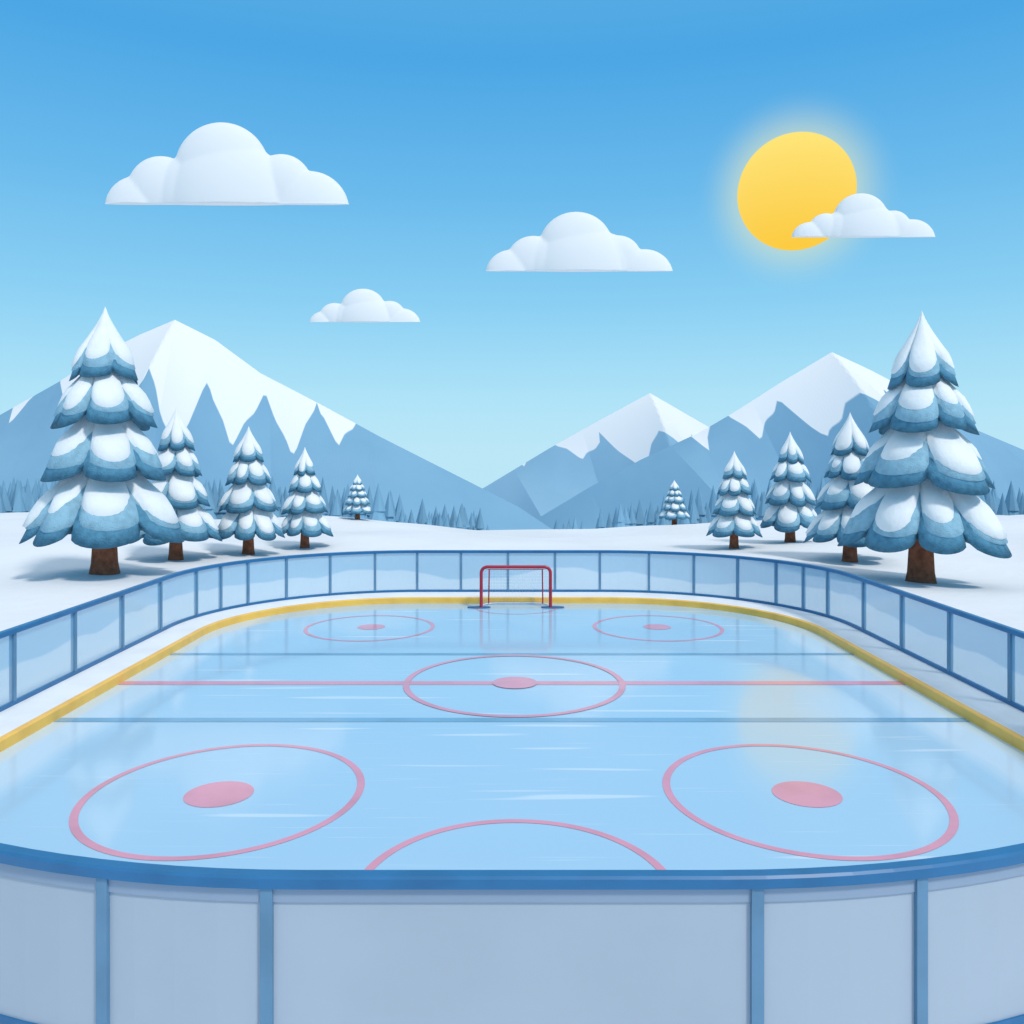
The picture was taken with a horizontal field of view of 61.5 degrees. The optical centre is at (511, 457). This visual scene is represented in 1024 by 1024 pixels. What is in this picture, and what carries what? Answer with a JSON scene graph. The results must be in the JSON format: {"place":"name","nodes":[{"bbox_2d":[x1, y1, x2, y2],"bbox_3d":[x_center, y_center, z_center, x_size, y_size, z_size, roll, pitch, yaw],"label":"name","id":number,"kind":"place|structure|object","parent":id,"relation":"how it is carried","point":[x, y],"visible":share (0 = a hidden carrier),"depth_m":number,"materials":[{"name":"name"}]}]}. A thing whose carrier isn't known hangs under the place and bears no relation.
{"place":"outdoors","nodes":[
{"label":"outdoors","id":0,"kind":"place"},
{"bbox_2d":[105,122,348,205],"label":"cloud","id":1,"kind":"structure","parent":0,"point":[220,164],"depth_m":490.22,"materials":[{"name":"white"}]},
{"bbox_2d":[0,320,550,529],"bbox_3d":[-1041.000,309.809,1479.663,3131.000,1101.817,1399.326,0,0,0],"label":"snowy mountain","id":2,"kind":"structure","parent":0,"point":[219,397],"depth_m":1426.72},
{"bbox_2d":[310,289,419,321],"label":"cloud","id":3,"kind":"structure","parent":0,"point":[362,305],"depth_m":495.33,"materials":[{"name":"white"}]},
{"bbox_2d":[0,512,1023,630],"bbox_3d":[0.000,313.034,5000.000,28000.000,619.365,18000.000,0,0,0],"label":"snow ground","id":4,"kind":"structure","parent":0,"point":[38,582],"depth_m":34.55,"materials":[{"name":"white snow"}]},
{"bbox_2d":[19,307,184,574],"bbox_3d":[-12.988,-0.511,27.709,4.708,8.750,4.640,0,0,3],"label":"pine tree","id":5,"kind":"object","parent":4,"relation":"on","point":[103,498],"visible":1,"depth_m":26.57,"materials":[{"name":"white plant"}]},
{"bbox_2d":[130,409,221,560],"bbox_3d":[-13.065,1.064,33.405,3.357,6.072,3.269,0,0,-42],"label":"pine tree","id":6,"kind":"object","parent":4,"relation":"on","point":[181,488],"visible":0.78,"depth_m":32.80,"materials":[{"name":"white plant"}]},
{"bbox_2d":[218,426,284,554],"bbox_3d":[-10.857,1.401,35.589,2.862,5.454,2.797,0,0,-16],"label":"pine tree","id":7,"kind":"object","parent":4,"relation":"on","point":[247,503],"visible":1,"depth_m":34.94,"materials":[{"name":"white plant"}]},
{"bbox_2d":[278,448,332,548],"bbox_3d":[-9.246,1.832,38.543,2.378,4.682,2.414,0,0,39],"label":"pine tree","id":8,"kind":"object","parent":4,"relation":"on","point":[304,507],"visible":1,"depth_m":37.92,"materials":[{"name":"white plant"}]},
{"bbox_2d":[341,474,372,519],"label":"pine tree","id":9,"kind":"object","parent":4,"relation":"on","point":[357,502],"visible":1,"depth_m":53.54,"materials":[{"name":"white plant"}]},
{"bbox_2d":[0,592,1023,869],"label":"ice rink","id":10,"kind":"structure","parent":4,"relation":"on","point":[452,730],"depth_m":11.71,"materials":[{"name":"blue ice"}]},
{"bbox_2d":[0,550,1023,1023],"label":"rink fence","id":11,"kind":"object","parent":10,"relation":"on","point":[96,940],"visible":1,"depth_m":5.33,"materials":[{"name":"glass"}]},
{"bbox_2d":[467,565,563,607],"bbox_3d":[0.100,3.344,22.624,2.520,1.112,0.688,0,0,0],"label":"hockey goal","id":12,"kind":"object","parent":10,"relation":"on","point":[515,567],"visible":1,"depth_m":22.34,"materials":[{"name":"red paint"}]},
{"bbox_2d":[0,476,1023,529],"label":"distant pine forest","id":13,"kind":"object","parent":4,"relation":"on","point":[16,497],"visible":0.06,"depth_m":124.79,"materials":[{"name":"blue plant"}]},
{"bbox_2d":[659,480,689,524],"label":"pine tree","id":14,"kind":"object","parent":4,"relation":"on","point":[674,508],"visible":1,"depth_m":52.56,"materials":[{"name":"white plant"}]},
{"bbox_2d":[706,451,761,548],"bbox_3d":[9.925,1.932,38.483,2.388,4.528,2.390,0,0,-44],"label":"pine tree","id":15,"kind":"object","parent":4,"relation":"on","point":[734,510],"visible":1,"depth_m":37.93,"materials":[{"name":"white plant"}]},
{"bbox_2d":[760,432,816,542],"bbox_3d":[12.943,1.407,39.876,2.804,5.300,2.884,0,0,10],"label":"pine tree","id":16,"kind":"object","parent":4,"relation":"on","point":[789,510],"visible":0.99,"depth_m":39.25,"materials":[{"name":"white plant"}]},
{"bbox_2d":[803,413,874,562],"bbox_3d":[13.048,1.181,33.234,3.259,5.918,3.268,0,0,-21],"label":"pine tree","id":17,"kind":"object","parent":4,"relation":"on","point":[840,496],"visible":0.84,"depth_m":32.63,"materials":[{"name":"white plant"}]},
{"bbox_2d":[837,311,1011,583],"bbox_3d":[13.203,-0.308,27.675,5.057,8.905,4.930,0,0,7],"label":"pine tree","id":18,"kind":"object","parent":4,"relation":"on","point":[923,471],"visible":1,"depth_m":26.50,"materials":[{"name":"white plant"}]},
{"bbox_2d":[0,0,1023,487],"label":"sky","id":19,"kind":"structure","parent":0,"point":[453,133],"materials":[{"name":"blue"}]},
{"bbox_2d":[486,212,672,271],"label":"cloud","id":20,"kind":"structure","parent":0,"point":[576,242],"depth_m":492.17,"materials":[{"name":"white"}]},
{"bbox_2d":[482,393,707,518],"bbox_3d":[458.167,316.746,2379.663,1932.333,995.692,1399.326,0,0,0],"label":"snowy mountain","id":21,"kind":"structure","parent":0,"point":[555,476],"depth_m":2326.21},
{"bbox_2d":[537,352,1023,528],"bbox_3d":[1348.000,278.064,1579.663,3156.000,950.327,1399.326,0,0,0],"label":"snowy mountain","id":22,"kind":"structure","parent":0,"point":[811,407],"depth_m":1542.99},
{"bbox_2d":[737,132,856,249],"bbox_3d":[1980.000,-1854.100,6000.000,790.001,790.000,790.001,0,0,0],"label":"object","id":23,"kind":"object","parent":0,"point":[789,184],"visible":0.95,"depth_m":5707.59,"materials":[{"name":"yellow"}]},
{"bbox_2d":[792,193,934,237],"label":"cloud","id":24,"kind":"structure","parent":0,"point":[861,215],"depth_m":494.27,"materials":[{"name":"white"}]}
]}

